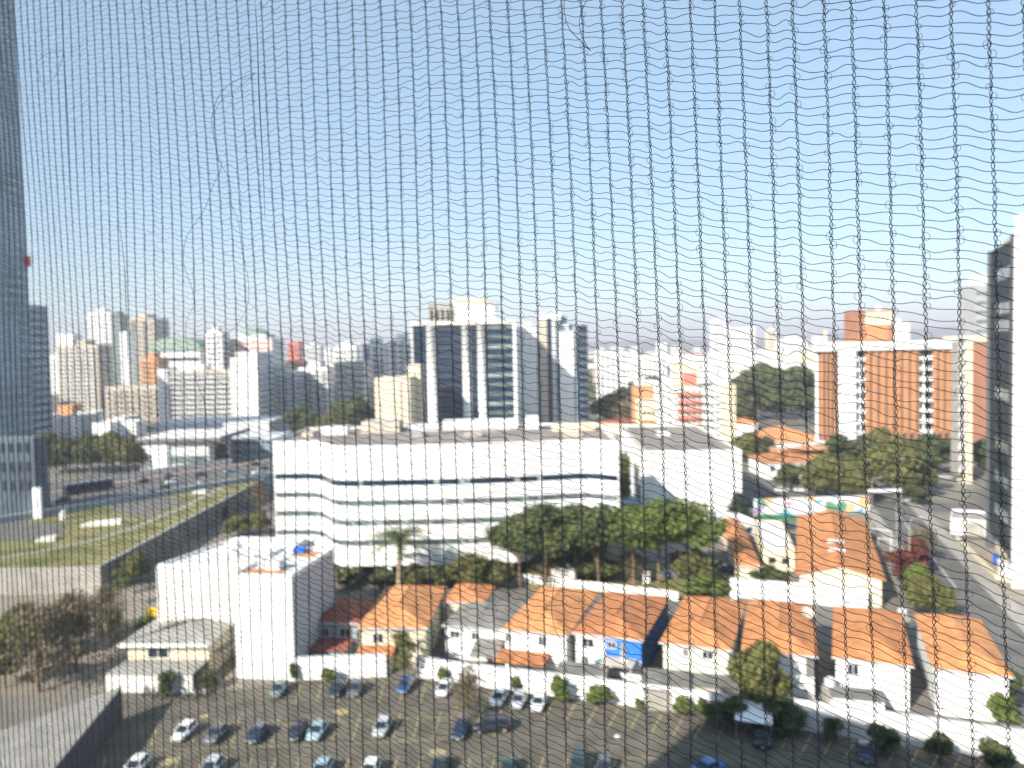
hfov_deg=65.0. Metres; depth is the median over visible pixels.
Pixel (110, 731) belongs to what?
flat roofed garage
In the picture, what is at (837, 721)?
shrub
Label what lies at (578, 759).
car
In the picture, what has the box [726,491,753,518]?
conifer tree
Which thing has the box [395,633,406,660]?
door
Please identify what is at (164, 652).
window
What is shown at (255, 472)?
car
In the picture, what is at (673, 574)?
car
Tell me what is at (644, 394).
orange block
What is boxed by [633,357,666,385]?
apartment tower
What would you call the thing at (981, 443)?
broadleaf tree
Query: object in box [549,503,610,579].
broadleaf tree
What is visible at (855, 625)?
tiled house
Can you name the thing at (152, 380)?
apartment block
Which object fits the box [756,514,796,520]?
green sports canopy
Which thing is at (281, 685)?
car
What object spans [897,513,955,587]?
street marking
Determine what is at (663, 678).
corrugated shed
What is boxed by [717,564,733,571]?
car
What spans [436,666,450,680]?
shrub
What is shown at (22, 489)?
window
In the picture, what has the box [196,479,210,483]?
car
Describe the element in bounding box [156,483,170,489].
car
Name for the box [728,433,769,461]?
broadleaf tree
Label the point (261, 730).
car
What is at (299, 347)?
apartment tower
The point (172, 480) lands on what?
car
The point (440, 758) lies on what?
car
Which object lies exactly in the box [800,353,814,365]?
hillside block
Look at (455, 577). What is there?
broadleaf tree
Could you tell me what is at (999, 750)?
shrub
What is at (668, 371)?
hillside block
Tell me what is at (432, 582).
shrub
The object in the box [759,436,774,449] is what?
broadleaf tree
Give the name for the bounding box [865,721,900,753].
shrub
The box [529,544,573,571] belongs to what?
broadleaf tree
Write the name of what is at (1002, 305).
lit window
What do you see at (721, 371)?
hillside block
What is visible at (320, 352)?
apartment tower
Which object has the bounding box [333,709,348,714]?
parking marking
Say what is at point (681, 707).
shrub
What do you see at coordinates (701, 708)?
shrub
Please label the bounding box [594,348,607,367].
tower
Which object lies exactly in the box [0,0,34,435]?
blue glass tower
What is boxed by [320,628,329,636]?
window
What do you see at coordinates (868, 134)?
sky
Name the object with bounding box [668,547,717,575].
tree
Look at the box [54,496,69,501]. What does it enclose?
car
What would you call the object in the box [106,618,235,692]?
house
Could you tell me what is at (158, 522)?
raised park terrain
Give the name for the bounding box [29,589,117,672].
flowering tree
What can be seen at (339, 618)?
tiled house
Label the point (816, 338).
tower
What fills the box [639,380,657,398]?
hillside block
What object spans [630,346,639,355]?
tower
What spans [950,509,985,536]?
truck
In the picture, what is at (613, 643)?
window
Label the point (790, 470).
broadleaf tree
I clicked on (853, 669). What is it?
window
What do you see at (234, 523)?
broadleaf tree
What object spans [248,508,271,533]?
broadleaf tree
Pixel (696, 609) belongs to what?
tiled house
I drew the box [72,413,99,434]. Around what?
house
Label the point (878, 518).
pavement
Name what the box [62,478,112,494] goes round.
bus
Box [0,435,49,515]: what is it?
podium building
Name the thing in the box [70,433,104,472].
broadleaf tree
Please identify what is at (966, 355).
stair tower
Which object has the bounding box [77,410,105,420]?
house
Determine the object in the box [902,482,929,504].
broadleaf tree
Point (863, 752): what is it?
car
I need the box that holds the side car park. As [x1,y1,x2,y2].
[742,475,855,511]
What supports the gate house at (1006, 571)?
on the forecourt
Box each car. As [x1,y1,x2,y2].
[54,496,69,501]
[123,753,150,767]
[137,478,148,483]
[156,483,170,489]
[162,474,175,478]
[165,478,180,484]
[170,719,197,741]
[193,471,207,476]
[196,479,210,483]
[199,754,224,767]
[203,722,231,743]
[244,722,270,743]
[251,461,260,464]
[251,469,264,474]
[257,465,267,469]
[269,679,288,697]
[286,719,308,741]
[306,720,329,740]
[313,756,332,767]
[327,680,346,697]
[347,679,365,696]
[362,756,380,767]
[372,715,391,737]
[396,675,413,693]
[429,755,450,767]
[435,678,452,697]
[451,717,469,739]
[472,714,510,734]
[489,688,508,706]
[498,756,518,767]
[510,689,527,709]
[530,691,547,711]
[568,746,589,767]
[594,753,612,767]
[660,569,679,578]
[691,756,726,767]
[714,560,727,566]
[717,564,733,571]
[748,500,753,505]
[752,723,771,748]
[774,487,788,491]
[793,486,806,491]
[856,740,875,764]
[938,474,953,478]
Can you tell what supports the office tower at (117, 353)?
on the ground at (894, 597)
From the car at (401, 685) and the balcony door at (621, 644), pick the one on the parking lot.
the car at (401, 685)
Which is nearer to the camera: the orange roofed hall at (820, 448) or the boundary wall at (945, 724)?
the boundary wall at (945, 724)
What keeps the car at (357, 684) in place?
on the parking lot
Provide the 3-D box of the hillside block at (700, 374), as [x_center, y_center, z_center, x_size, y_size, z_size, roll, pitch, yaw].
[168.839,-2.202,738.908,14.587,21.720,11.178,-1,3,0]
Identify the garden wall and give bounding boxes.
[516,574,678,600]
[730,578,867,607]
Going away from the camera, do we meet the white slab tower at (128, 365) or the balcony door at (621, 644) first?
the balcony door at (621, 644)
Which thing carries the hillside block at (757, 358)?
on the ground at (894, 597)
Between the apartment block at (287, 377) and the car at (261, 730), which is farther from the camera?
the apartment block at (287, 377)
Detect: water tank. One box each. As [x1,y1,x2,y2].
[731,594,739,599]
[821,676,835,702]
[897,607,909,643]
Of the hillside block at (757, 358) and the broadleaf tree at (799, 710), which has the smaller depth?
the broadleaf tree at (799, 710)
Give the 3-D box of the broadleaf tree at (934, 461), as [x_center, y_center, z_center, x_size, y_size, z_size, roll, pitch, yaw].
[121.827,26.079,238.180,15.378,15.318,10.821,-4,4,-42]
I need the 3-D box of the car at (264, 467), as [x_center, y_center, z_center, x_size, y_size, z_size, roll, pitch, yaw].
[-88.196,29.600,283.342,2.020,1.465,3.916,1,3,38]
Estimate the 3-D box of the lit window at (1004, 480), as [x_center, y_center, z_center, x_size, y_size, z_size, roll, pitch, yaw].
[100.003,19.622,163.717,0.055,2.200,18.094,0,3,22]
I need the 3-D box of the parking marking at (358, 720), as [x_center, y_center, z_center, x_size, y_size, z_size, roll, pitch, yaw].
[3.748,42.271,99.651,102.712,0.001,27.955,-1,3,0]
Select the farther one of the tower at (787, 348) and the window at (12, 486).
the tower at (787, 348)
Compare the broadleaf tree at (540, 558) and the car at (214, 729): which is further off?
the broadleaf tree at (540, 558)
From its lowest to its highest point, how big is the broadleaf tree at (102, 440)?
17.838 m
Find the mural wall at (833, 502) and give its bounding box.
[754,495,868,515]
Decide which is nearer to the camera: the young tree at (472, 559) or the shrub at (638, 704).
the shrub at (638, 704)
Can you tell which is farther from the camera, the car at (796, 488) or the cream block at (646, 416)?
the cream block at (646, 416)
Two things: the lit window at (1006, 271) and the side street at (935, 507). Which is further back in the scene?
the side street at (935, 507)
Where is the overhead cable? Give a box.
[909,523,960,594]
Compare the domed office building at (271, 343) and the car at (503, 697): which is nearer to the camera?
the car at (503, 697)
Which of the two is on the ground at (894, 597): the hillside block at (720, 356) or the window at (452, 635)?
the hillside block at (720, 356)
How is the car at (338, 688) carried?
on the parking lot
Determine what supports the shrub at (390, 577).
on the back yards at (915, 681)
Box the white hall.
[619,424,741,511]
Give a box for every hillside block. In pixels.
[629,357,640,371]
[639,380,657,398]
[660,354,679,359]
[661,377,672,384]
[667,360,679,376]
[667,364,669,376]
[698,369,703,377]
[698,377,717,383]
[704,364,716,377]
[713,352,730,364]
[717,368,731,377]
[718,374,734,383]
[722,365,741,369]
[732,370,741,374]
[733,355,747,368]
[744,361,763,369]
[748,356,759,360]
[763,355,775,360]
[764,359,777,367]
[779,361,800,369]
[780,354,799,360]
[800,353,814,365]
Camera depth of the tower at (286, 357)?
2505.79 m
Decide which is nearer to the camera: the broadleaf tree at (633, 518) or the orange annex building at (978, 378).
the broadleaf tree at (633, 518)
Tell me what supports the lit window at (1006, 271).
in the glass office tower at (1016, 460)
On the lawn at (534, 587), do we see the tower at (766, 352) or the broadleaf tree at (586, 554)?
the broadleaf tree at (586, 554)
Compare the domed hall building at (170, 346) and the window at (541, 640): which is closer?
the window at (541, 640)
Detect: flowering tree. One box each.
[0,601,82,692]
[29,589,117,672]
[87,582,127,626]
[96,605,133,652]
[245,478,271,508]
[447,663,488,719]
[527,558,571,582]
[605,400,631,418]
[611,550,651,580]
[881,549,915,580]
[904,536,930,565]
[906,523,939,557]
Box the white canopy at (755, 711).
[735,700,771,743]
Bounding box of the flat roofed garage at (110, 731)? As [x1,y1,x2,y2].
[0,686,122,767]
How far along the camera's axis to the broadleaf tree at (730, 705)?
97.00 m
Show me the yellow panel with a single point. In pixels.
(151, 611)
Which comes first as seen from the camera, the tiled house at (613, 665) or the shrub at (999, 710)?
the shrub at (999, 710)
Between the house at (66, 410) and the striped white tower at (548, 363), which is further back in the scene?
the house at (66, 410)
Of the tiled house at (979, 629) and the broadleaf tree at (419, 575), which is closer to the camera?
the tiled house at (979, 629)
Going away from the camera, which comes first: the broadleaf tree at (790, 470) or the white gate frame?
the white gate frame
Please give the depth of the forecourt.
166.31 m
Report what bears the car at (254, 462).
on the avenue
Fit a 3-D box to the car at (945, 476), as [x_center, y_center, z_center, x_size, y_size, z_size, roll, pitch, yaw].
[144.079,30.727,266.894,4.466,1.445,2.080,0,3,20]
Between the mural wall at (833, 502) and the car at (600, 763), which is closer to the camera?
the car at (600, 763)
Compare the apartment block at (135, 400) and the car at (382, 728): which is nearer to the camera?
the car at (382, 728)
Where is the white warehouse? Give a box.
[156,537,334,680]
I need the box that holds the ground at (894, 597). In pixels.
[0,351,1023,764]
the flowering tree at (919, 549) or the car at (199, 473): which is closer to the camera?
the flowering tree at (919, 549)
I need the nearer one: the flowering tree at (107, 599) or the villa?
the flowering tree at (107, 599)
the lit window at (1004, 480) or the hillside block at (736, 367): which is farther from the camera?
the hillside block at (736, 367)
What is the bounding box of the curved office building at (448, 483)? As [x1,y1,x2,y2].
[273,415,620,577]
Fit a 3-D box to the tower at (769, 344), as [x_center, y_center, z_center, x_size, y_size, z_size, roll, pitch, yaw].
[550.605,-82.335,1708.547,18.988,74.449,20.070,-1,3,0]
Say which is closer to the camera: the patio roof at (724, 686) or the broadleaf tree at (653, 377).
the patio roof at (724, 686)
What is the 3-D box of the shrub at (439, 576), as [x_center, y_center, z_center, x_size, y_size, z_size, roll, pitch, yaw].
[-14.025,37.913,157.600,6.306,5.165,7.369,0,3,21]
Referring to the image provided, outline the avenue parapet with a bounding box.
[0,472,273,523]
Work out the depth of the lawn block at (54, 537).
182.03 m
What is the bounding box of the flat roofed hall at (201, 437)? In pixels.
[135,428,249,470]
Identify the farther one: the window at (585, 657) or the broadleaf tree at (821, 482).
the broadleaf tree at (821, 482)
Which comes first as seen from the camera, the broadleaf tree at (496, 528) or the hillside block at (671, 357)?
the broadleaf tree at (496, 528)
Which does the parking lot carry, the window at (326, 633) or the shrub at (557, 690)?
the shrub at (557, 690)
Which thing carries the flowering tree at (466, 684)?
on the parking lot
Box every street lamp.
[871,477,882,533]
[896,500,908,547]
[909,517,922,551]
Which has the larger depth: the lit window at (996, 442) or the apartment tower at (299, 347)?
the apartment tower at (299, 347)
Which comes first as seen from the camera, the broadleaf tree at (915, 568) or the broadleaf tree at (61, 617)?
the broadleaf tree at (61, 617)
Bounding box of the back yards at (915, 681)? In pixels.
[347,580,999,725]
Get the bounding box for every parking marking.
[102,683,982,767]
[158,758,176,764]
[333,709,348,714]
[428,749,445,755]
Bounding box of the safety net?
[0,0,1023,767]
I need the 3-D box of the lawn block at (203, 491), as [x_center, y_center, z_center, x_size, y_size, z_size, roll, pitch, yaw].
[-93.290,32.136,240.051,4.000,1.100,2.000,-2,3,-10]
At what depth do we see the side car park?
250.34 m
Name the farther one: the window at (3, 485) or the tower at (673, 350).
the tower at (673, 350)
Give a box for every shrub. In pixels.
[135,615,153,628]
[157,669,175,694]
[198,669,218,689]
[289,662,295,682]
[320,667,336,682]
[334,565,365,587]
[369,568,402,589]
[420,579,441,585]
[422,565,455,585]
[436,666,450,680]
[509,676,521,690]
[549,674,570,703]
[585,684,613,706]
[634,698,643,709]
[672,695,694,717]
[679,573,716,593]
[696,696,708,718]
[709,579,731,596]
[769,717,798,736]
[822,716,845,740]
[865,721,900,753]
[922,730,954,761]
[977,737,1017,767]
[985,691,1021,724]
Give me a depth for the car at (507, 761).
88.35 m
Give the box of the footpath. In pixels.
[0,485,227,558]
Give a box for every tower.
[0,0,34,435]
[29,305,53,434]
[50,355,56,393]
[55,334,112,410]
[88,309,114,385]
[111,311,129,384]
[120,332,135,384]
[128,314,169,383]
[206,328,229,368]
[230,351,274,415]
[285,346,287,360]
[287,341,302,361]
[306,342,323,360]
[324,348,331,364]
[356,343,362,360]
[362,338,388,408]
[388,334,411,375]
[410,298,517,424]
[516,313,588,422]
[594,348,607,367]
[596,352,627,398]
[610,346,623,351]
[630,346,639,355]
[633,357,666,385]
[656,343,666,356]
[668,346,680,353]
[679,355,709,364]
[693,346,699,352]
[710,318,726,354]
[725,327,754,361]
[751,350,777,360]
[765,328,776,349]
[775,336,807,358]
[811,335,821,350]
[950,337,973,483]
[959,275,986,335]
[985,214,1023,588]
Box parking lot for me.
[87,677,1023,767]
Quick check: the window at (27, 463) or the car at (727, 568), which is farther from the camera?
the window at (27, 463)
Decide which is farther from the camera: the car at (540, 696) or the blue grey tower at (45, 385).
the blue grey tower at (45, 385)
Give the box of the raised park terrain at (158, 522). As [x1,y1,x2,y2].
[0,481,253,567]
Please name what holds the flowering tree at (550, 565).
on the lawn at (534, 587)
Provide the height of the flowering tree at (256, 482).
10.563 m
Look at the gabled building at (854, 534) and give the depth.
152.80 m
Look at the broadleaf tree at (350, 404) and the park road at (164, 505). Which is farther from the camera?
the broadleaf tree at (350, 404)
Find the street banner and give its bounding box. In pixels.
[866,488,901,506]
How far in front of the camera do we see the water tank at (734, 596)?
129.16 m
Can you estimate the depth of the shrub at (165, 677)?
109.50 m
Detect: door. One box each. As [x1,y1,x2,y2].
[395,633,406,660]
[620,643,625,657]
[806,659,814,676]
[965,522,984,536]
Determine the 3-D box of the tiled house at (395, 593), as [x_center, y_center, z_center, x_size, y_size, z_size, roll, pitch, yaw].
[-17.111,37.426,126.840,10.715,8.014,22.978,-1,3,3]
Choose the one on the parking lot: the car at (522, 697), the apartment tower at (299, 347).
the car at (522, 697)
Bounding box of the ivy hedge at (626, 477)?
[619,452,631,497]
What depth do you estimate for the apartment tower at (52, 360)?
639.91 m
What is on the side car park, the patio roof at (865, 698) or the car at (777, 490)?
the car at (777, 490)
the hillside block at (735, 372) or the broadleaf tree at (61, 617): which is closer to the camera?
the broadleaf tree at (61, 617)
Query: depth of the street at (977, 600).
148.84 m
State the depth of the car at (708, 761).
87.58 m
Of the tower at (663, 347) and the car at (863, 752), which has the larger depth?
the tower at (663, 347)
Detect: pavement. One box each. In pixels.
[49,459,272,493]
[855,491,1023,763]
[890,484,951,536]
[938,537,1023,632]
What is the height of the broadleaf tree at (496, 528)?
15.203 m
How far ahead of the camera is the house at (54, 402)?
607.72 m
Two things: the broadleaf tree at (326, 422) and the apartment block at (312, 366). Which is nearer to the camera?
the broadleaf tree at (326, 422)
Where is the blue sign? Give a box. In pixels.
[993,554,998,565]
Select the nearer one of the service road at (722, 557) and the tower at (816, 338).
the service road at (722, 557)
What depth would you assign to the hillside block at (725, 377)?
592.61 m
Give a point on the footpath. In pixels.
(180, 508)
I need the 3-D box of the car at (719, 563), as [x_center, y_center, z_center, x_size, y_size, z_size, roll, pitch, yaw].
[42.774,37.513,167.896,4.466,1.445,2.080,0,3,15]
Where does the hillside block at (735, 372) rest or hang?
on the ground at (894, 597)
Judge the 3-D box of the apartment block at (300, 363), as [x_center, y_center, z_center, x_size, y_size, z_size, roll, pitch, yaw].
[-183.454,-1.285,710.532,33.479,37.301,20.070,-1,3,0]
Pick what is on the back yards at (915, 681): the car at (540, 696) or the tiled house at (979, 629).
the tiled house at (979, 629)
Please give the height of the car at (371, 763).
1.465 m
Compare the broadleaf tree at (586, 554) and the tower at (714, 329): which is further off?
the tower at (714, 329)
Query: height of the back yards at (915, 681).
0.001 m
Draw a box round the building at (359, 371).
[334,360,373,407]
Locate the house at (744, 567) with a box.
[722,518,761,578]
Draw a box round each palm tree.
[108,577,130,606]
[362,526,434,585]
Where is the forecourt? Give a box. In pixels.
[963,540,1023,609]
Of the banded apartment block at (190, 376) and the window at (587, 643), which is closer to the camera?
the window at (587, 643)
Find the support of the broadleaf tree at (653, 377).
on the ground at (894, 597)
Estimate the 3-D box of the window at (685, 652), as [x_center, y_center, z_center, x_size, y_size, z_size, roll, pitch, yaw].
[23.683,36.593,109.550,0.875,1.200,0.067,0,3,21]
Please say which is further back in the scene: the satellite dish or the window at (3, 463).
the window at (3, 463)
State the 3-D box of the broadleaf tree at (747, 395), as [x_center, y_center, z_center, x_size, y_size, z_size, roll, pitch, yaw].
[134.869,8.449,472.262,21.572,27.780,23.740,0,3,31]
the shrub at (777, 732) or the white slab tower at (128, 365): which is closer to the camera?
the shrub at (777, 732)
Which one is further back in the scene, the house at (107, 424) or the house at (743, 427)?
the house at (107, 424)
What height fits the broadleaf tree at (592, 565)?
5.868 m
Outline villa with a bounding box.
[747,451,814,478]
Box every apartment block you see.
[105,384,158,420]
[141,353,168,383]
[157,365,231,422]
[274,365,306,418]
[285,361,324,369]
[298,361,333,416]
[334,342,360,361]
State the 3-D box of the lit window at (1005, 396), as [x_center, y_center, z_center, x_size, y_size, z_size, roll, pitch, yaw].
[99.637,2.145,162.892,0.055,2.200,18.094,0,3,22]
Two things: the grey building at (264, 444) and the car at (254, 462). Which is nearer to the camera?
the car at (254, 462)
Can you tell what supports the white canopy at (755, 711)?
on the parking lot
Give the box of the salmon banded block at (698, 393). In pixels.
[656,361,735,441]
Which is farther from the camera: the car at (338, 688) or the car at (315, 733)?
the car at (338, 688)
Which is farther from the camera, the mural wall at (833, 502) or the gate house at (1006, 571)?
the mural wall at (833, 502)
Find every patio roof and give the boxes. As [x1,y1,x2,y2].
[556,661,608,678]
[691,672,739,696]
[829,685,885,709]
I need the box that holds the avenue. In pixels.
[50,461,273,507]
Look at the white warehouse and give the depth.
121.67 m
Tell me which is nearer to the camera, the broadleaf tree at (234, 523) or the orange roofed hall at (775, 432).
the broadleaf tree at (234, 523)
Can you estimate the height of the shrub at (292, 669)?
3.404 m
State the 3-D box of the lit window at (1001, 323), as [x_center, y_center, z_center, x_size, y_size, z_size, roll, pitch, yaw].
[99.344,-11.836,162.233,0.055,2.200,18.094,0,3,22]
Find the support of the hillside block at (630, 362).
on the ground at (894, 597)
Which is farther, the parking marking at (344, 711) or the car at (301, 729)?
the parking marking at (344, 711)
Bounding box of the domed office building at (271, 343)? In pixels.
[230,327,284,365]
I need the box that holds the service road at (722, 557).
[365,552,734,583]
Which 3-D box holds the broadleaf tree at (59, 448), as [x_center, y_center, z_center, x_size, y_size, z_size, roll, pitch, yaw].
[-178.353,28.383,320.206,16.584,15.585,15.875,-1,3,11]
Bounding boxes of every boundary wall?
[295,653,386,679]
[415,654,732,714]
[788,697,1023,763]
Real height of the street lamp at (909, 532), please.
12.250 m
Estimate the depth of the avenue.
256.20 m
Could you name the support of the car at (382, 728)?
on the parking lot
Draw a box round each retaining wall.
[0,566,101,594]
[97,478,264,590]
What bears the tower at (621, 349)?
on the ground at (894, 597)
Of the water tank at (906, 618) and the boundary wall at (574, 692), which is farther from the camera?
the water tank at (906, 618)
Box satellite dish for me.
[801,606,814,621]
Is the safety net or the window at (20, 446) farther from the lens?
the window at (20, 446)
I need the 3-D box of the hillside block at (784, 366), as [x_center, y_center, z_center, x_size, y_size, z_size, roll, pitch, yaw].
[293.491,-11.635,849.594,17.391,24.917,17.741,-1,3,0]
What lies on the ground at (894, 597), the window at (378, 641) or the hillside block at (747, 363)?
the hillside block at (747, 363)
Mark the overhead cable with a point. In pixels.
(932, 562)
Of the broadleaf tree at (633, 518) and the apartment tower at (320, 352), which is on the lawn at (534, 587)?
the broadleaf tree at (633, 518)
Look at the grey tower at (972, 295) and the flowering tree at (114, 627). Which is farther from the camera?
the grey tower at (972, 295)
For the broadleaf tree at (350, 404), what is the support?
on the ground at (894, 597)
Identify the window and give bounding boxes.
[1,462,5,471]
[2,481,6,490]
[9,443,12,452]
[10,462,14,471]
[10,481,15,490]
[17,443,21,452]
[18,462,22,471]
[19,481,23,490]
[25,443,29,452]
[26,462,30,471]
[27,481,31,490]
[147,648,168,657]
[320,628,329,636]
[339,628,350,637]
[372,633,383,643]
[450,630,459,638]
[471,631,479,639]
[505,633,511,642]
[538,636,546,645]
[581,638,593,647]
[581,655,588,662]
[607,641,615,648]
[682,648,688,656]
[702,650,713,659]
[768,557,775,562]
[847,663,858,675]
[995,436,1008,454]
[995,469,1006,488]
[995,502,1007,524]
[996,265,1009,280]
[996,301,1009,313]
[996,320,1009,330]
[996,387,1008,401]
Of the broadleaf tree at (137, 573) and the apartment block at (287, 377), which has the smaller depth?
the broadleaf tree at (137, 573)
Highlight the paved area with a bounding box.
[0,586,242,695]
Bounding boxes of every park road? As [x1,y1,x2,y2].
[0,520,66,541]
[106,497,181,516]
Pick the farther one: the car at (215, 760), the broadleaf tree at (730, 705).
the broadleaf tree at (730, 705)
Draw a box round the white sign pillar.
[32,487,42,518]
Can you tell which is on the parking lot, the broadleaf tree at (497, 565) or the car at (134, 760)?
the car at (134, 760)
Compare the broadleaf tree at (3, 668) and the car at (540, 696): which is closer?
the car at (540, 696)
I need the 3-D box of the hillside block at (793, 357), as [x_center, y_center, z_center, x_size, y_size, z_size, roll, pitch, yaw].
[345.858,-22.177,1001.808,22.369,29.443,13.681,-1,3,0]
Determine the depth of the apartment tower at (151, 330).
758.80 m
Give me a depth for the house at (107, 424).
431.46 m
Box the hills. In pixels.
[287,326,958,356]
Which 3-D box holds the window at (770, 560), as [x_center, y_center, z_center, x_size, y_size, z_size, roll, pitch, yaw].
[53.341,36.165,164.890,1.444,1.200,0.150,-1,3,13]
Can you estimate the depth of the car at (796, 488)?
249.02 m
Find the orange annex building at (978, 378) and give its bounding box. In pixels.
[943,336,986,441]
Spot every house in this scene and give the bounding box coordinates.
[52,394,58,412]
[53,413,59,433]
[58,404,81,415]
[58,414,82,436]
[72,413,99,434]
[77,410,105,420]
[92,421,119,435]
[106,618,235,692]
[113,415,140,420]
[119,419,145,438]
[308,598,374,655]
[356,585,446,674]
[441,600,525,661]
[442,583,494,618]
[493,586,599,672]
[571,591,669,681]
[597,416,631,434]
[659,596,746,674]
[704,512,754,538]
[722,518,761,578]
[736,417,757,435]
[740,600,817,699]
[754,520,794,570]
[831,606,914,710]
[913,614,1014,722]
[996,559,1010,575]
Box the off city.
[285,346,814,388]
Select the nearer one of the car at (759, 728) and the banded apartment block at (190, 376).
the car at (759, 728)
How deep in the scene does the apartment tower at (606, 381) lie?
620.42 m
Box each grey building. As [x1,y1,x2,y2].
[154,415,288,433]
[231,431,292,460]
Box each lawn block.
[35,534,57,542]
[59,508,65,519]
[81,518,123,526]
[192,489,206,493]
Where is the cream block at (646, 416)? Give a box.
[635,399,656,424]
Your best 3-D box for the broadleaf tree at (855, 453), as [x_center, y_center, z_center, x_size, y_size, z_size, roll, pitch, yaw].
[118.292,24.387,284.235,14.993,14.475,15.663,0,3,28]
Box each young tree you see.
[111,567,132,593]
[389,628,416,675]
[456,550,485,583]
[467,554,488,583]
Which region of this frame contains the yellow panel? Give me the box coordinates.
[145,608,156,617]
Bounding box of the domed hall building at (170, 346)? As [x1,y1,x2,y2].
[148,337,206,368]
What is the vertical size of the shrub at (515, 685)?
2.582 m
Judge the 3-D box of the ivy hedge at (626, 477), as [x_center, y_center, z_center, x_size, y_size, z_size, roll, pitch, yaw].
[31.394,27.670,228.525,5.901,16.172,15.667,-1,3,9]
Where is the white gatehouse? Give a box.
[642,571,649,583]
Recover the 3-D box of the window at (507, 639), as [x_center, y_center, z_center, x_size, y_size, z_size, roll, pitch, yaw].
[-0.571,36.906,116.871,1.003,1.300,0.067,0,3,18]
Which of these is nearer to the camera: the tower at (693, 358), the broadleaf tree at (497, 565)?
the broadleaf tree at (497, 565)
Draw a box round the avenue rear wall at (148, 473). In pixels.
[49,458,231,490]
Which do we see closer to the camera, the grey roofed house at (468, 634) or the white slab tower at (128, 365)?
the grey roofed house at (468, 634)
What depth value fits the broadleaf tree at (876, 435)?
283.83 m
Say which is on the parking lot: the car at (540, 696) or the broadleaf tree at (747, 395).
the car at (540, 696)
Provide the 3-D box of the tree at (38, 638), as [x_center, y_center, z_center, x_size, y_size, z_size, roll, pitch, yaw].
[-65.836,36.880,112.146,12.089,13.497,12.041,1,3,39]
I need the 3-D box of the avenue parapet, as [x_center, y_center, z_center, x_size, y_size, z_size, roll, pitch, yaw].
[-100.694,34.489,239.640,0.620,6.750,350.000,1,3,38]
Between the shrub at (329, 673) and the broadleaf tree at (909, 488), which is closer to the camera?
the shrub at (329, 673)
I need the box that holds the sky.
[14,0,1023,354]
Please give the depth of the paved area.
122.56 m
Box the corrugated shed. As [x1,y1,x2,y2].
[642,668,690,710]
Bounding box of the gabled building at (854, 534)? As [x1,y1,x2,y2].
[796,509,885,607]
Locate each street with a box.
[864,478,1023,724]
[919,503,985,512]
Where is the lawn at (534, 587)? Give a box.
[527,564,732,597]
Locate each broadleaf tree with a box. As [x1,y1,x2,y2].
[0,602,40,665]
[0,638,29,688]
[27,431,57,464]
[44,597,90,648]
[47,436,77,473]
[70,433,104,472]
[91,430,124,472]
[114,435,149,471]
[120,551,150,583]
[215,443,229,459]
[219,514,252,535]
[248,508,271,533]
[282,405,317,431]
[314,411,338,426]
[330,394,369,425]
[359,405,375,418]
[401,563,432,584]
[442,558,472,583]
[476,558,517,587]
[483,512,543,588]
[508,501,575,586]
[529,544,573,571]
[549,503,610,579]
[564,502,631,581]
[565,545,608,570]
[572,553,618,580]
[589,393,620,417]
[599,504,671,585]
[610,386,630,402]
[614,497,698,583]
[643,376,660,384]
[657,496,730,575]
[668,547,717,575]
[706,695,748,727]
[725,637,793,704]
[727,375,757,412]
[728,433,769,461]
[736,396,755,418]
[739,362,773,412]
[748,564,788,581]
[753,367,789,418]
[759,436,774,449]
[762,695,808,730]
[773,462,800,491]
[777,365,814,419]
[796,452,845,496]
[823,433,867,460]
[827,457,878,494]
[856,436,927,497]
[859,426,900,446]
[899,573,957,613]
[901,562,931,584]
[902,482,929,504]
[909,447,941,487]
[910,433,950,474]
[972,438,985,476]
[1006,667,1023,699]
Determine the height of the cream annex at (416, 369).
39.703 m
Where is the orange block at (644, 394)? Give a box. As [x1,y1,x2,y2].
[631,385,653,424]
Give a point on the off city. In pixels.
(630, 373)
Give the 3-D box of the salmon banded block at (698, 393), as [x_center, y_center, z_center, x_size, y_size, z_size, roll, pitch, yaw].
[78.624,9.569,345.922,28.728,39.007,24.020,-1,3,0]
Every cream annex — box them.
[374,376,416,424]
[407,364,424,422]
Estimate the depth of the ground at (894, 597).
202.06 m
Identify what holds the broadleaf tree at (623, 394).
on the ground at (894, 597)
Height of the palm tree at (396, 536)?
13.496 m
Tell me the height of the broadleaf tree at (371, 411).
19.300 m
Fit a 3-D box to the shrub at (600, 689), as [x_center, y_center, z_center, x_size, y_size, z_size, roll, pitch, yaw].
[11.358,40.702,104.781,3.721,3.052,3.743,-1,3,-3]
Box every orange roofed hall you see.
[741,426,824,452]
[768,444,828,456]
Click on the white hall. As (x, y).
(701, 478)
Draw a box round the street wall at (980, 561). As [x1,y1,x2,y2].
[956,535,1010,582]
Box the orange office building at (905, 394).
[813,306,950,449]
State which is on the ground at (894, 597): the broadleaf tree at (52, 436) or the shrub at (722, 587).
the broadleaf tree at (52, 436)
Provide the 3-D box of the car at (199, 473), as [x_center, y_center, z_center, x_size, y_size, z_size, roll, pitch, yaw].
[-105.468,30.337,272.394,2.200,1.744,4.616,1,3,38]
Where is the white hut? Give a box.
[550,564,574,585]
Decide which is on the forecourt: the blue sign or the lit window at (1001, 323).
the blue sign
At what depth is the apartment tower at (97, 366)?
620.08 m
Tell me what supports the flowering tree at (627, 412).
on the ground at (894, 597)
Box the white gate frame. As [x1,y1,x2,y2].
[871,528,891,543]
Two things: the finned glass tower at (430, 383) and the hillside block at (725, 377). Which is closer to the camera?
the finned glass tower at (430, 383)
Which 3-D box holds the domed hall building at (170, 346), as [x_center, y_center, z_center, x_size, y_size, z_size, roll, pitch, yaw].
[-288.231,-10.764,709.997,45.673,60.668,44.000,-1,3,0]

